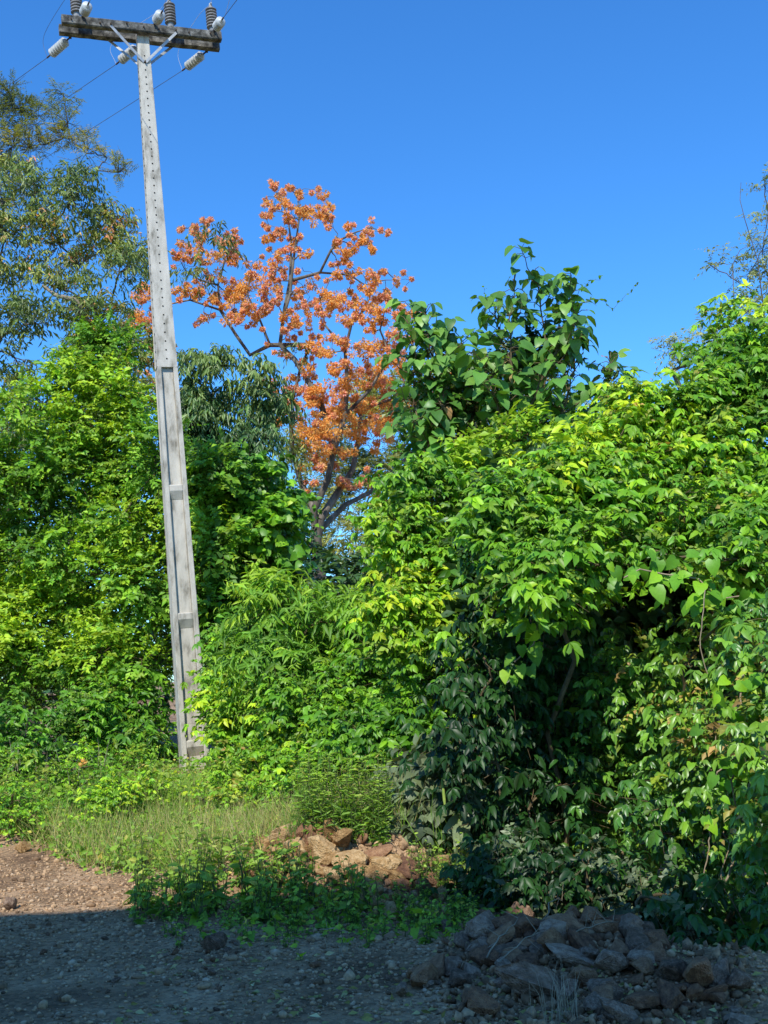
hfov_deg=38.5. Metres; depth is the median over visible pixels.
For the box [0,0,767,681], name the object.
sky
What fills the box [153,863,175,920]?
broad leaved weed
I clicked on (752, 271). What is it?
wispy tree
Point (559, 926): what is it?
rock
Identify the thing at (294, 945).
broad leaved plant
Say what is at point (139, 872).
broad leaved weed
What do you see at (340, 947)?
dry grass tuft
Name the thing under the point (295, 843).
broad leaved weed
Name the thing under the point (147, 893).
broad leaved weed
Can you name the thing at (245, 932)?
broad leaved weed
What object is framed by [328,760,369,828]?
tall weed
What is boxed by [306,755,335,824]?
tall weed
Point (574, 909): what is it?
rock
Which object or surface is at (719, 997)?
rock
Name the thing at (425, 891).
broad leaved weed
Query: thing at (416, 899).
broad leaved weed
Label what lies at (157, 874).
broad leaved weed
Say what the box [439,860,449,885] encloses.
bank weed
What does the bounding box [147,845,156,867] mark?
bank weed
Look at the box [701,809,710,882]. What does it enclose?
liana
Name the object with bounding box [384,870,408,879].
rock
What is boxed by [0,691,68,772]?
leafy shrub
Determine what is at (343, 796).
tall weed
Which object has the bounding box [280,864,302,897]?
broad leaved weed
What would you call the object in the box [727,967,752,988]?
rock
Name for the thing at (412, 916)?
broad leaved weed
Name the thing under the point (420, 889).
broad leaved weed
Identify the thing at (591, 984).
rock
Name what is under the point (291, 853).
rock
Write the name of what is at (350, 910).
broad leaved weed
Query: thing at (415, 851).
bank weed
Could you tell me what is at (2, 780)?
shrub
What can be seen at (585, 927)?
dry branch
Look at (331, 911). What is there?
broad leaved weed
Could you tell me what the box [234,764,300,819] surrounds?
shrub
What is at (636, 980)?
rock
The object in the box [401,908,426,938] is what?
broad leaved plant
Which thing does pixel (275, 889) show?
broad leaved weed
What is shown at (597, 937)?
rock
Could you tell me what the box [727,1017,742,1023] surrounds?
rock
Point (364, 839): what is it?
rock
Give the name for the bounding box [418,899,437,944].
broad leaved weed
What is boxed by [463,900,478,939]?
broad leaved weed
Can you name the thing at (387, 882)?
rock
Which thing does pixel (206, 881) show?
broad leaved weed
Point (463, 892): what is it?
broad leaved weed
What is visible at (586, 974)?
rock
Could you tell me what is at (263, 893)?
broad leaved weed
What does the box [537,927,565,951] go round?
rock
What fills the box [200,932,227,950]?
rock
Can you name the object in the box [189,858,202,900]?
broad leaved weed
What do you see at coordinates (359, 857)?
rock
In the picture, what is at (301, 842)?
rock
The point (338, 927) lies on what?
broad leaved plant
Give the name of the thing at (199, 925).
broad leaved plant
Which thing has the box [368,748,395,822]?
tall weed
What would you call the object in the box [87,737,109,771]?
dry stalks
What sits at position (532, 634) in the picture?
climbing vine
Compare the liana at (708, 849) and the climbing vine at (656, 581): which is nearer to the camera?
the liana at (708, 849)
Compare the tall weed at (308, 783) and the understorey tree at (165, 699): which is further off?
the understorey tree at (165, 699)
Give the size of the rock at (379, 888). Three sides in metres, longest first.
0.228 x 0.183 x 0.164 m
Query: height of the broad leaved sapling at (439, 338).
2.587 m
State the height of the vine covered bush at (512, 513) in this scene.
3.984 m
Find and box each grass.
[0,747,474,878]
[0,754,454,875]
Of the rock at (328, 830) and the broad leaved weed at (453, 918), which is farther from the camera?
the rock at (328, 830)
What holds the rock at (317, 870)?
on the rock
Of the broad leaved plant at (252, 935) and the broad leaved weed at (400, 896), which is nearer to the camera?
the broad leaved plant at (252, 935)
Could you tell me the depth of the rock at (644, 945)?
5.96 m
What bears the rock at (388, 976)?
on the ground at (34, 988)
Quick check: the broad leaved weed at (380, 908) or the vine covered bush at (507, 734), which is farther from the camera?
the vine covered bush at (507, 734)
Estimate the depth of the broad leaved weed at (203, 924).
7.46 m
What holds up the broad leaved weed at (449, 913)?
on the ground at (34, 988)
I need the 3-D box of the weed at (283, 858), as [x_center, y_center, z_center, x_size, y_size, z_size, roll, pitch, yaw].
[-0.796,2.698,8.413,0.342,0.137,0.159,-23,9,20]
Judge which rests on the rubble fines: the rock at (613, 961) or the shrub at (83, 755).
the rock at (613, 961)
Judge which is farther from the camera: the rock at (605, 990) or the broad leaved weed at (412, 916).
the broad leaved weed at (412, 916)
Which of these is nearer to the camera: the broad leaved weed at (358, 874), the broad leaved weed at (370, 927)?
the broad leaved weed at (370, 927)
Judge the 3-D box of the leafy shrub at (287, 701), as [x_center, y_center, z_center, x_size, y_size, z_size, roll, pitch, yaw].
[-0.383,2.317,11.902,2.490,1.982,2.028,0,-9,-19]
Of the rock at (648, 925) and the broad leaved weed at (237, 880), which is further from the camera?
the broad leaved weed at (237, 880)
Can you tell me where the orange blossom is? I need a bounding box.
[78,758,87,766]
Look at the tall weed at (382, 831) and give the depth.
8.60 m
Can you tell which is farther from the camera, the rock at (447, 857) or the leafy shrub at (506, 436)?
the leafy shrub at (506, 436)
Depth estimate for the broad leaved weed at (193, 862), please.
8.37 m
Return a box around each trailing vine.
[482,286,506,322]
[556,275,602,322]
[569,282,638,312]
[699,307,732,355]
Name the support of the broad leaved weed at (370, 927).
on the ground at (34, 988)
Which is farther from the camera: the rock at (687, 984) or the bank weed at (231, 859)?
the bank weed at (231, 859)
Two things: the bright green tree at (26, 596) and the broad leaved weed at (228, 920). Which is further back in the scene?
the bright green tree at (26, 596)
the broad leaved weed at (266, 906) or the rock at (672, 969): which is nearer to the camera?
the rock at (672, 969)
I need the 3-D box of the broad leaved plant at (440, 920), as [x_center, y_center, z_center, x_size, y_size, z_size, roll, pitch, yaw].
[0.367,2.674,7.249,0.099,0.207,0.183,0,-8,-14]
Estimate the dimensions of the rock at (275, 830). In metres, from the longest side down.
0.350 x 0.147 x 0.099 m
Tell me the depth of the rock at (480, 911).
7.19 m
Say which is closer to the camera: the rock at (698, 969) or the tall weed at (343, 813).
the rock at (698, 969)
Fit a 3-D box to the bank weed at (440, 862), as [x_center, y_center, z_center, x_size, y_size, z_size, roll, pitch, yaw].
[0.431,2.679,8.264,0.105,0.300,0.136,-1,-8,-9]
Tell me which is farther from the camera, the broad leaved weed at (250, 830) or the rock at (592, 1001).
the broad leaved weed at (250, 830)
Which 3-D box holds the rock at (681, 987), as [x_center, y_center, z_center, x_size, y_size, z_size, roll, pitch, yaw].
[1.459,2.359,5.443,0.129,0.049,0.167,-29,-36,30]
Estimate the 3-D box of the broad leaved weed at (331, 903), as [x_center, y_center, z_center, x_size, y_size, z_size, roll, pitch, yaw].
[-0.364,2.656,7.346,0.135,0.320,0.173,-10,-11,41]
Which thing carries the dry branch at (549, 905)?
on the rock
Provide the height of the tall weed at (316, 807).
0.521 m
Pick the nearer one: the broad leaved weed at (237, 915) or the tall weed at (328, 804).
the broad leaved weed at (237, 915)
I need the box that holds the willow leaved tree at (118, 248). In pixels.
[0,146,179,744]
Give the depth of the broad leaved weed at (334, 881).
7.84 m
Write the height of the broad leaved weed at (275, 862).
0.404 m
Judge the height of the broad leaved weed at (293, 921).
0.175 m
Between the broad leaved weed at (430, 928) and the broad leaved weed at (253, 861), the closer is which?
the broad leaved weed at (430, 928)
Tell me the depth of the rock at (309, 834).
8.55 m
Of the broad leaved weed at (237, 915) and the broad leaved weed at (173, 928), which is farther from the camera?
the broad leaved weed at (237, 915)
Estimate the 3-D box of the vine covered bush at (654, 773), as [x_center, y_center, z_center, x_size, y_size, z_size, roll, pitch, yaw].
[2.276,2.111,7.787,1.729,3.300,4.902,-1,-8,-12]
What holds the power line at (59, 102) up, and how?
attached to the utility pole
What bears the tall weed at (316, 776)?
on the ground at (34, 988)
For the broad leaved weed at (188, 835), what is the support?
on the ground at (34, 988)
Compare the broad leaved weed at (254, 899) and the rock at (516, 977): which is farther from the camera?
the broad leaved weed at (254, 899)
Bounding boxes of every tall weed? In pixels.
[287,766,306,819]
[289,758,322,829]
[293,760,325,815]
[294,747,328,819]
[296,776,315,815]
[298,761,321,831]
[301,762,332,818]
[301,780,324,833]
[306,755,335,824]
[309,792,326,829]
[310,772,334,833]
[311,781,337,839]
[313,784,337,833]
[315,756,335,813]
[318,747,357,827]
[319,744,359,827]
[325,763,353,822]
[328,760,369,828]
[329,763,357,827]
[337,758,364,831]
[339,778,364,844]
[341,755,367,830]
[351,771,388,846]
[353,767,380,831]
[356,753,387,840]
[356,753,392,842]
[359,758,391,817]
[362,773,394,833]
[362,777,394,846]
[362,779,393,842]
[367,750,397,820]
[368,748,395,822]
[372,791,390,843]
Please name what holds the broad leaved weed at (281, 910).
on the ground at (34, 988)
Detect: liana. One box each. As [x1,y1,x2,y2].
[692,782,750,933]
[700,590,719,747]
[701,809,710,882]
[720,833,745,928]
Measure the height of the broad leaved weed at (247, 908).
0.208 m
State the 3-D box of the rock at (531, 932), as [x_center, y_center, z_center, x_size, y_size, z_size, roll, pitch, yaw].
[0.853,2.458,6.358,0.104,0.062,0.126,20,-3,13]
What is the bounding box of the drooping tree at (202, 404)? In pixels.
[154,342,306,494]
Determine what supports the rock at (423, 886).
on the ground at (34, 988)
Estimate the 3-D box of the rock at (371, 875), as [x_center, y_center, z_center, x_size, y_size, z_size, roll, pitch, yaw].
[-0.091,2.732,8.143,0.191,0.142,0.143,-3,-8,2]
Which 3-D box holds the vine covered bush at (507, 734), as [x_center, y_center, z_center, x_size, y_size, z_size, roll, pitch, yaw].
[1.013,2.085,9.079,2.005,3.142,2.091,-3,-8,0]
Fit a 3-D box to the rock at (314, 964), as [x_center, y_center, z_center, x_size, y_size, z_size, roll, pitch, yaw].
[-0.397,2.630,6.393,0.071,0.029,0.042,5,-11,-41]
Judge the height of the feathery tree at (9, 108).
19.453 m
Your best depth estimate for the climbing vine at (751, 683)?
6.92 m
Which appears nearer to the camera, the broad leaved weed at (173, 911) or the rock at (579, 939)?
the rock at (579, 939)
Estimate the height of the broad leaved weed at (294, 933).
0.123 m
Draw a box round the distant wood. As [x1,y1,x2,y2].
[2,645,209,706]
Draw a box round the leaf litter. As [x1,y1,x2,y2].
[110,905,767,1023]
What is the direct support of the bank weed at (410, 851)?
on the ground at (34, 988)
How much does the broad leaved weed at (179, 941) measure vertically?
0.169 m
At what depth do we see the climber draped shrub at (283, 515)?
16.73 m
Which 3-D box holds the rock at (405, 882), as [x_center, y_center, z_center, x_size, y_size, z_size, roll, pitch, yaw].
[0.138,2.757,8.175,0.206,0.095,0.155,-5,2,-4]
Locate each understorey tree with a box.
[0,432,174,733]
[140,486,324,684]
[303,544,424,705]
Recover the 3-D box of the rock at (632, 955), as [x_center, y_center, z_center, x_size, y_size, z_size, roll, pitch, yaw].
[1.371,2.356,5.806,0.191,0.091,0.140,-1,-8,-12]
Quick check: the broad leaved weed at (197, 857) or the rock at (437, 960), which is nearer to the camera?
the rock at (437, 960)
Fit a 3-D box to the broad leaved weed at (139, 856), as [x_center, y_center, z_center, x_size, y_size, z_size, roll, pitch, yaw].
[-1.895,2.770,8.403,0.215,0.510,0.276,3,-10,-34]
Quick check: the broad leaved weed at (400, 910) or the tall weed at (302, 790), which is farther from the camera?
the tall weed at (302, 790)
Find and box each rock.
[3,897,16,909]
[14,841,30,852]
[28,924,35,927]
[40,949,46,954]
[111,976,120,982]
[170,948,178,954]
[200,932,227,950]
[207,969,215,975]
[214,985,221,990]
[237,867,257,876]
[249,836,265,846]
[249,838,269,853]
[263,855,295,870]
[267,830,289,846]
[271,821,300,832]
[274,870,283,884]
[282,837,307,855]
[282,849,303,864]
[293,816,320,837]
[305,831,315,844]
[305,845,311,852]
[307,834,335,865]
[309,961,320,967]
[313,865,323,874]
[316,812,331,833]
[320,850,337,865]
[323,866,340,882]
[324,820,339,836]
[330,828,352,847]
[331,849,368,874]
[336,847,344,851]
[349,864,388,882]
[352,876,383,896]
[357,833,367,843]
[364,844,393,863]
[364,895,385,908]
[365,872,383,882]
[371,856,392,869]
[382,901,399,919]
[383,876,390,886]
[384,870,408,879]
[385,852,401,869]
[385,974,391,979]
[390,880,398,890]
[393,878,413,890]
[395,982,407,995]
[397,856,421,879]
[406,967,438,979]
[410,962,438,986]
[414,878,431,896]
[422,872,436,886]
[423,980,433,988]
[429,855,449,866]
[429,954,444,977]
[431,889,444,898]
[437,885,448,899]
[441,919,451,933]
[441,937,449,944]
[444,956,462,975]
[448,968,471,985]
[453,931,469,948]
[462,987,468,1007]
[464,910,495,939]
[464,962,480,978]
[466,936,488,951]
[467,985,500,1015]
[469,945,498,966]
[475,909,486,915]
[486,921,514,947]
[491,913,516,928]
[492,961,560,995]
[492,977,503,987]
[493,941,527,956]
[494,956,510,966]
[499,909,524,915]
[500,947,522,962]
[511,901,536,917]
[511,913,542,937]
[513,938,534,950]
[516,952,537,964]
[523,929,536,938]
[528,941,544,958]
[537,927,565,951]
[538,918,567,939]
[544,913,588,932]
[545,943,594,968]
[553,978,577,999]
[565,905,580,918]
[566,909,576,918]
[567,925,595,948]
[567,966,597,987]
[578,946,599,959]
[579,906,603,924]
[583,991,600,1010]
[586,979,623,1000]
[589,933,602,943]
[590,919,618,933]
[592,977,613,999]
[592,1006,602,1015]
[594,948,629,972]
[599,997,637,1022]
[600,1009,614,1022]
[605,914,624,922]
[609,939,629,956]
[618,913,644,938]
[624,990,661,1009]
[625,927,649,950]
[627,950,657,967]
[627,972,643,986]
[629,957,654,975]
[633,941,651,949]
[642,921,654,929]
[643,929,670,948]
[644,941,666,961]
[650,1009,665,1017]
[657,978,687,1010]
[658,959,686,980]
[662,1017,673,1023]
[675,983,686,991]
[679,1002,696,1009]
[682,956,713,987]
[682,982,691,995]
[686,982,704,1001]
[699,983,727,1000]
[707,992,726,1003]
[712,957,729,985]
[723,1014,729,1022]
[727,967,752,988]
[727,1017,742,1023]
[728,1005,742,1012]
[729,1012,758,1023]
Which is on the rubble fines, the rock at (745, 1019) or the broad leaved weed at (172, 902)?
the rock at (745, 1019)
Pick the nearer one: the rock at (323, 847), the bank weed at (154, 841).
the rock at (323, 847)
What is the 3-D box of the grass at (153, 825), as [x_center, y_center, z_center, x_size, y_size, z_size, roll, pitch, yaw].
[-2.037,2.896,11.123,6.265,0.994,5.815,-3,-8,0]
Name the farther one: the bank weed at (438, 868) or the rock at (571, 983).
the bank weed at (438, 868)
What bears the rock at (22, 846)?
on the ground at (34, 988)
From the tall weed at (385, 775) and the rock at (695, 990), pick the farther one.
the tall weed at (385, 775)
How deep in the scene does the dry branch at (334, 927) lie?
6.87 m
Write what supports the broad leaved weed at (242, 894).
on the ground at (34, 988)
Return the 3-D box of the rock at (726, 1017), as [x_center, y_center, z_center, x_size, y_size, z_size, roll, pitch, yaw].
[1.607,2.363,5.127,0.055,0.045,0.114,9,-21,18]
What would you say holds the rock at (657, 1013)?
on the ground at (34, 988)
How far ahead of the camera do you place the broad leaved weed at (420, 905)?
7.41 m
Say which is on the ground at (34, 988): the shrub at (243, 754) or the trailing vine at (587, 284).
the shrub at (243, 754)
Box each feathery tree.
[0,67,137,215]
[274,368,488,588]
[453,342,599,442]
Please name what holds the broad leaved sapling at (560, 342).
on the leafy shrub at (506, 436)
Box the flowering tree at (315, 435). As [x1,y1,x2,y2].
[125,179,480,580]
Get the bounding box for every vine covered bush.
[329,441,521,743]
[395,587,617,874]
[423,437,767,816]
[428,821,763,951]
[432,419,677,846]
[527,588,767,952]
[547,278,767,874]
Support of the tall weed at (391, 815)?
on the ground at (34, 988)
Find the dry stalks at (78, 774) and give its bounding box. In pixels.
[56,752,94,794]
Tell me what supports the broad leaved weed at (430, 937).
on the ground at (34, 988)
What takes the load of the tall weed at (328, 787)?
on the ground at (34, 988)
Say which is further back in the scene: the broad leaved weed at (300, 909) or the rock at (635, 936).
the broad leaved weed at (300, 909)
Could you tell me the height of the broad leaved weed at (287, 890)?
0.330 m
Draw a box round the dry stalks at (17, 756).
[9,739,20,772]
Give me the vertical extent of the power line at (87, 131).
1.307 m
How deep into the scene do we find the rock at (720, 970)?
5.49 m
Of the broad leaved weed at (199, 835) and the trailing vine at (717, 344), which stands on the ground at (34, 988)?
the broad leaved weed at (199, 835)
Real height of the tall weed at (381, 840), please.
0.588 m
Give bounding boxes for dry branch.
[319,917,349,933]
[476,910,517,958]
[498,911,545,962]
[539,889,562,925]
[576,906,614,931]
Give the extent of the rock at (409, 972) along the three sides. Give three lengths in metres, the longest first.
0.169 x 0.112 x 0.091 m
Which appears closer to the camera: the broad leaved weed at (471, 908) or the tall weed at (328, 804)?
the broad leaved weed at (471, 908)
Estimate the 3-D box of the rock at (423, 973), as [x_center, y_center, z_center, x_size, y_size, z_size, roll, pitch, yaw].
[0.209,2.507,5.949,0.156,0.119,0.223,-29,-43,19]
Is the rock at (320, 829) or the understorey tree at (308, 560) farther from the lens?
the understorey tree at (308, 560)
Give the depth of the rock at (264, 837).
8.87 m
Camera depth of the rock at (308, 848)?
8.43 m
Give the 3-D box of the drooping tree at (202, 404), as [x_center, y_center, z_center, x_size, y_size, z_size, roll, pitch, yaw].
[-2.959,0.539,21.180,3.108,7.766,2.529,-3,-8,0]
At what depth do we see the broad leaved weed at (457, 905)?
7.24 m
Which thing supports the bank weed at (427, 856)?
on the ground at (34, 988)
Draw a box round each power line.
[0,58,46,91]
[0,64,115,142]
[0,71,180,185]
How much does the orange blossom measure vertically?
0.342 m
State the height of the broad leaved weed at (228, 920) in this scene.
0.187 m
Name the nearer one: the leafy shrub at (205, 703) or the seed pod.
the seed pod
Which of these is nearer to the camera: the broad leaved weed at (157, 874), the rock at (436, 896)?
the rock at (436, 896)
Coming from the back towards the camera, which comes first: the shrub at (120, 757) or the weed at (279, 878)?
the shrub at (120, 757)
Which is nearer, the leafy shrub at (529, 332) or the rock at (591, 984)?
the rock at (591, 984)
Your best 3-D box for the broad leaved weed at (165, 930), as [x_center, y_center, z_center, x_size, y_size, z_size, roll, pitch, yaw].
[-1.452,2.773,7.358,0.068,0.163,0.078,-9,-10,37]
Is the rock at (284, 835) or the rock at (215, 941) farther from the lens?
the rock at (284, 835)
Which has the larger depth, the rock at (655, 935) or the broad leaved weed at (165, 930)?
the broad leaved weed at (165, 930)
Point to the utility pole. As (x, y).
(143, 37)
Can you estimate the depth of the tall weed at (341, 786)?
8.77 m
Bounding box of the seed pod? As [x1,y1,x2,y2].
[441,779,445,804]
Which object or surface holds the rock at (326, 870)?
on the ground at (34, 988)
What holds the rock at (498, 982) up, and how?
on the rubble fines
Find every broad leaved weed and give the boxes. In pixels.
[123,841,152,903]
[124,857,152,911]
[125,873,146,917]
[127,888,145,924]
[128,863,145,886]
[130,830,157,887]
[133,868,159,918]
[136,861,155,906]
[149,862,163,886]
[150,869,157,888]
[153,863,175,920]
[160,859,177,900]
[161,913,171,937]
[164,855,185,909]
[167,849,202,915]
[167,912,180,934]
[169,849,194,900]
[170,844,188,882]
[171,904,177,920]
[173,821,196,866]
[174,922,186,946]
[177,875,195,911]
[178,820,215,878]
[178,902,189,928]
[182,850,216,924]
[184,849,198,892]
[185,859,205,898]
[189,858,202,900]
[190,840,217,883]
[193,832,218,889]
[197,826,231,880]
[198,914,205,930]
[202,864,217,898]
[203,856,227,912]
[209,863,232,912]
[223,904,234,929]
[227,835,263,895]
[228,831,253,879]
[229,851,265,914]
[230,840,251,887]
[232,900,244,923]
[239,916,251,942]
[244,890,255,917]
[245,875,266,923]
[246,829,268,874]
[246,847,269,891]
[248,866,278,923]
[252,883,266,921]
[253,853,276,903]
[258,857,276,897]
[262,862,289,920]
[264,834,284,883]
[265,855,282,894]
[268,905,283,930]
[272,820,301,887]
[273,890,286,914]
[277,839,296,857]
[278,841,318,903]
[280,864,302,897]
[280,930,287,947]
[281,857,316,908]
[282,871,298,913]
[282,883,305,925]
[283,911,295,936]
[284,873,309,926]
[285,930,292,947]
[288,859,307,896]
[288,910,301,933]
[289,926,296,942]
[302,852,324,903]
[314,875,337,920]
[317,883,338,931]
[321,889,339,924]
[323,872,341,906]
[332,864,361,922]
[333,855,360,909]
[334,855,361,907]
[340,891,362,928]
[343,882,365,923]
[344,858,371,908]
[355,866,378,910]
[362,923,374,947]
[364,873,386,923]
[365,915,374,942]
[378,916,388,936]
[391,880,399,900]
[394,876,406,906]
[395,898,405,921]
[404,890,414,910]
[404,893,422,927]
[408,881,422,914]
[410,894,422,921]
[415,876,425,900]
[417,874,431,907]
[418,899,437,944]
[422,900,438,936]
[427,918,436,942]
[440,888,459,912]
[442,907,450,919]
[444,886,462,920]
[447,894,465,928]
[448,910,460,931]
[457,883,468,909]
[457,891,473,923]
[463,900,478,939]
[466,901,476,916]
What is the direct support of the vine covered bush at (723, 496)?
on the ground at (34, 988)
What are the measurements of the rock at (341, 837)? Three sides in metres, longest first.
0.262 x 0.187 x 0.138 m
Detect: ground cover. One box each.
[0,753,664,877]
[136,807,541,947]
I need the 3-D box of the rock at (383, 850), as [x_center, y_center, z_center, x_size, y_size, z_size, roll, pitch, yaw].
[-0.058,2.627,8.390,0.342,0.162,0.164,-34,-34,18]
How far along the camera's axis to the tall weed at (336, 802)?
8.67 m
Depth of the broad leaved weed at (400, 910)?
7.49 m
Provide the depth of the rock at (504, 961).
6.02 m
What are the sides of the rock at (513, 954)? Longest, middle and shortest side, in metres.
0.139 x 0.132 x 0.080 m
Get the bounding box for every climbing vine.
[493,577,543,685]
[606,547,767,625]
[687,659,767,872]
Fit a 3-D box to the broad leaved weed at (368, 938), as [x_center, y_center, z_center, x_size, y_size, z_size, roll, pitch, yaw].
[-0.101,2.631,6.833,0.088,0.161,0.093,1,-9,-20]
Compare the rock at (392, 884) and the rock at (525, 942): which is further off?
the rock at (392, 884)
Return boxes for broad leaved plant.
[193,921,207,942]
[245,917,257,941]
[261,914,283,940]
[289,943,305,960]
[315,910,332,929]
[333,924,353,944]
[386,900,400,918]
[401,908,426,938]
[432,900,447,923]
[444,918,460,936]
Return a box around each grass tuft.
[280,791,325,838]
[321,933,358,955]
[529,962,581,1022]
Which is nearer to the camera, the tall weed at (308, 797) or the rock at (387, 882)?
the rock at (387, 882)
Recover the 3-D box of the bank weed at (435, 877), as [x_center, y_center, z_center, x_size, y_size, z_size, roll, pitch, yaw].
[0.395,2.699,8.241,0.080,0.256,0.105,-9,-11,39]
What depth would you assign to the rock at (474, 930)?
6.51 m
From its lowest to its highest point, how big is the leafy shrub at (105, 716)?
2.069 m
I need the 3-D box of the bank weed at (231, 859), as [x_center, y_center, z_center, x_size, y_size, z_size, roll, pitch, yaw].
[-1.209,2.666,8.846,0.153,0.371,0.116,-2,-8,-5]
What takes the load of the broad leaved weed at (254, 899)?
on the ground at (34, 988)
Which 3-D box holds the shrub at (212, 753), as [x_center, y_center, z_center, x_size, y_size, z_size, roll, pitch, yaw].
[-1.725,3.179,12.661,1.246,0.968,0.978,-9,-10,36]
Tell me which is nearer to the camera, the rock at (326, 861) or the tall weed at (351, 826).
the rock at (326, 861)
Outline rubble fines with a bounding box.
[238,830,752,1023]
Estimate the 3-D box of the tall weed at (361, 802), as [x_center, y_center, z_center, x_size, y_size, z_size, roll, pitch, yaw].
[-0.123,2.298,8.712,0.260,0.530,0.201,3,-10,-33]
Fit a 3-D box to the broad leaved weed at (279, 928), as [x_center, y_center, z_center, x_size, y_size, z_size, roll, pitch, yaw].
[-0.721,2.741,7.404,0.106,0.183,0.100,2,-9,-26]
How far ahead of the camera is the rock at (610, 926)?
6.35 m
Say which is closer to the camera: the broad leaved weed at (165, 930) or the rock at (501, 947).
the rock at (501, 947)
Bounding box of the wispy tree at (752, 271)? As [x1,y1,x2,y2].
[647,164,767,389]
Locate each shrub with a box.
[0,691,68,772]
[0,743,50,800]
[0,772,57,846]
[0,778,10,833]
[23,666,178,773]
[25,754,98,818]
[47,736,123,785]
[59,762,151,837]
[90,738,173,782]
[120,764,189,825]
[139,425,266,655]
[167,774,228,816]
[179,606,273,768]
[190,749,267,826]
[194,441,323,742]
[199,748,238,782]
[202,561,393,749]
[221,738,288,782]
[232,643,416,808]
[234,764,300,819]
[275,732,345,808]
[288,584,375,662]
[309,683,457,800]
[365,728,521,870]
[379,323,589,515]
[437,399,596,501]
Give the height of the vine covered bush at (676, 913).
1.276 m
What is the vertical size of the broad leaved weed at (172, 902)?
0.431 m
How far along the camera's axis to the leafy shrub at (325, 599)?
14.18 m
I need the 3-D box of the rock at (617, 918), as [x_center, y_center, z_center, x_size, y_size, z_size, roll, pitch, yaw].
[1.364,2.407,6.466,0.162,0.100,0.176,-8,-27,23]
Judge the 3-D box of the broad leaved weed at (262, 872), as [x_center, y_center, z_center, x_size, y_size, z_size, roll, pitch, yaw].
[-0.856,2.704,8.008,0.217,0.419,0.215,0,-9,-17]
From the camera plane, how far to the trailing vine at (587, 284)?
13.52 m
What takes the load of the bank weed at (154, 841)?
on the ground at (34, 988)
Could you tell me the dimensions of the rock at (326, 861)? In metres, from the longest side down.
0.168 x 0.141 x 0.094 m
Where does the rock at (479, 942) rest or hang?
on the ground at (34, 988)
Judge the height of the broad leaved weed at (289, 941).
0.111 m
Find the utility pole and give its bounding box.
[46,0,225,769]
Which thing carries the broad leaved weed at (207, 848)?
on the ground at (34, 988)
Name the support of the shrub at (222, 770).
on the ground at (34, 988)
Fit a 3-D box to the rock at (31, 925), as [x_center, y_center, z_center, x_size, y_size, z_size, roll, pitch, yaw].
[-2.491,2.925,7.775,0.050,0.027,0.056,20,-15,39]
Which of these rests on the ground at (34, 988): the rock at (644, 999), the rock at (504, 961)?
the rock at (644, 999)
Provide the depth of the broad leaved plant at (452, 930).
6.88 m
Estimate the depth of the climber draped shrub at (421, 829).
8.85 m
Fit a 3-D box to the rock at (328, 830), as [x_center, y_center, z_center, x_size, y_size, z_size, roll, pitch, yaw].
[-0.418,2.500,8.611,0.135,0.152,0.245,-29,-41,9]
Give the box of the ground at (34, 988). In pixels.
[0,682,767,1023]
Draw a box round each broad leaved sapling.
[374,298,518,467]
[449,238,648,439]
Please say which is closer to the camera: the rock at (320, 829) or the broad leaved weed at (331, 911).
the broad leaved weed at (331, 911)
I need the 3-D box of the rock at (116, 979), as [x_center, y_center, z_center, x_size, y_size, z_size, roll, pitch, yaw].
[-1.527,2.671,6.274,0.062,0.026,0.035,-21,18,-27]
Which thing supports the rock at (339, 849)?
on the ground at (34, 988)
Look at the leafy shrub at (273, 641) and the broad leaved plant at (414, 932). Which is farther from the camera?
the leafy shrub at (273, 641)
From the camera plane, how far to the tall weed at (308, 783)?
8.84 m
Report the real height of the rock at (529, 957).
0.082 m
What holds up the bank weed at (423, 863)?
on the ground at (34, 988)
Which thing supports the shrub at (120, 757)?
on the ground at (34, 988)
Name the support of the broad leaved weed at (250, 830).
on the ground at (34, 988)
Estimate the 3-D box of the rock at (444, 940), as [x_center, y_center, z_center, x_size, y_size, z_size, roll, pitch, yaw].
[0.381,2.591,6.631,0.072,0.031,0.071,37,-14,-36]
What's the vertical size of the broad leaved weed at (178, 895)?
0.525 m
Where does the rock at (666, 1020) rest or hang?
on the ground at (34, 988)
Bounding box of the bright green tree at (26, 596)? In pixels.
[0,304,218,758]
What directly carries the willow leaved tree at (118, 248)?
on the ground at (34, 988)
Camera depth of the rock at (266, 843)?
8.70 m
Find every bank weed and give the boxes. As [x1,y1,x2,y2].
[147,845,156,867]
[149,821,164,866]
[163,835,177,870]
[224,820,238,861]
[406,851,422,889]
[407,832,426,860]
[408,840,421,860]
[415,843,431,877]
[417,852,428,877]
[421,843,433,868]
[431,845,438,868]
[431,853,442,884]
[432,858,438,880]
[435,861,447,887]
[436,849,445,880]
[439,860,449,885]
[453,832,464,867]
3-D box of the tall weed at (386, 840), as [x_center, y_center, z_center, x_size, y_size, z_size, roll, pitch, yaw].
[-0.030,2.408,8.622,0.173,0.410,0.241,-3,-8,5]
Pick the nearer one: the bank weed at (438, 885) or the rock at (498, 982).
the rock at (498, 982)
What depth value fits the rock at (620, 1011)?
5.19 m
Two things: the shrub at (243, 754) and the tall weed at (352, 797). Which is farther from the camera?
the shrub at (243, 754)
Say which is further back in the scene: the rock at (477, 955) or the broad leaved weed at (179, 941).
the broad leaved weed at (179, 941)

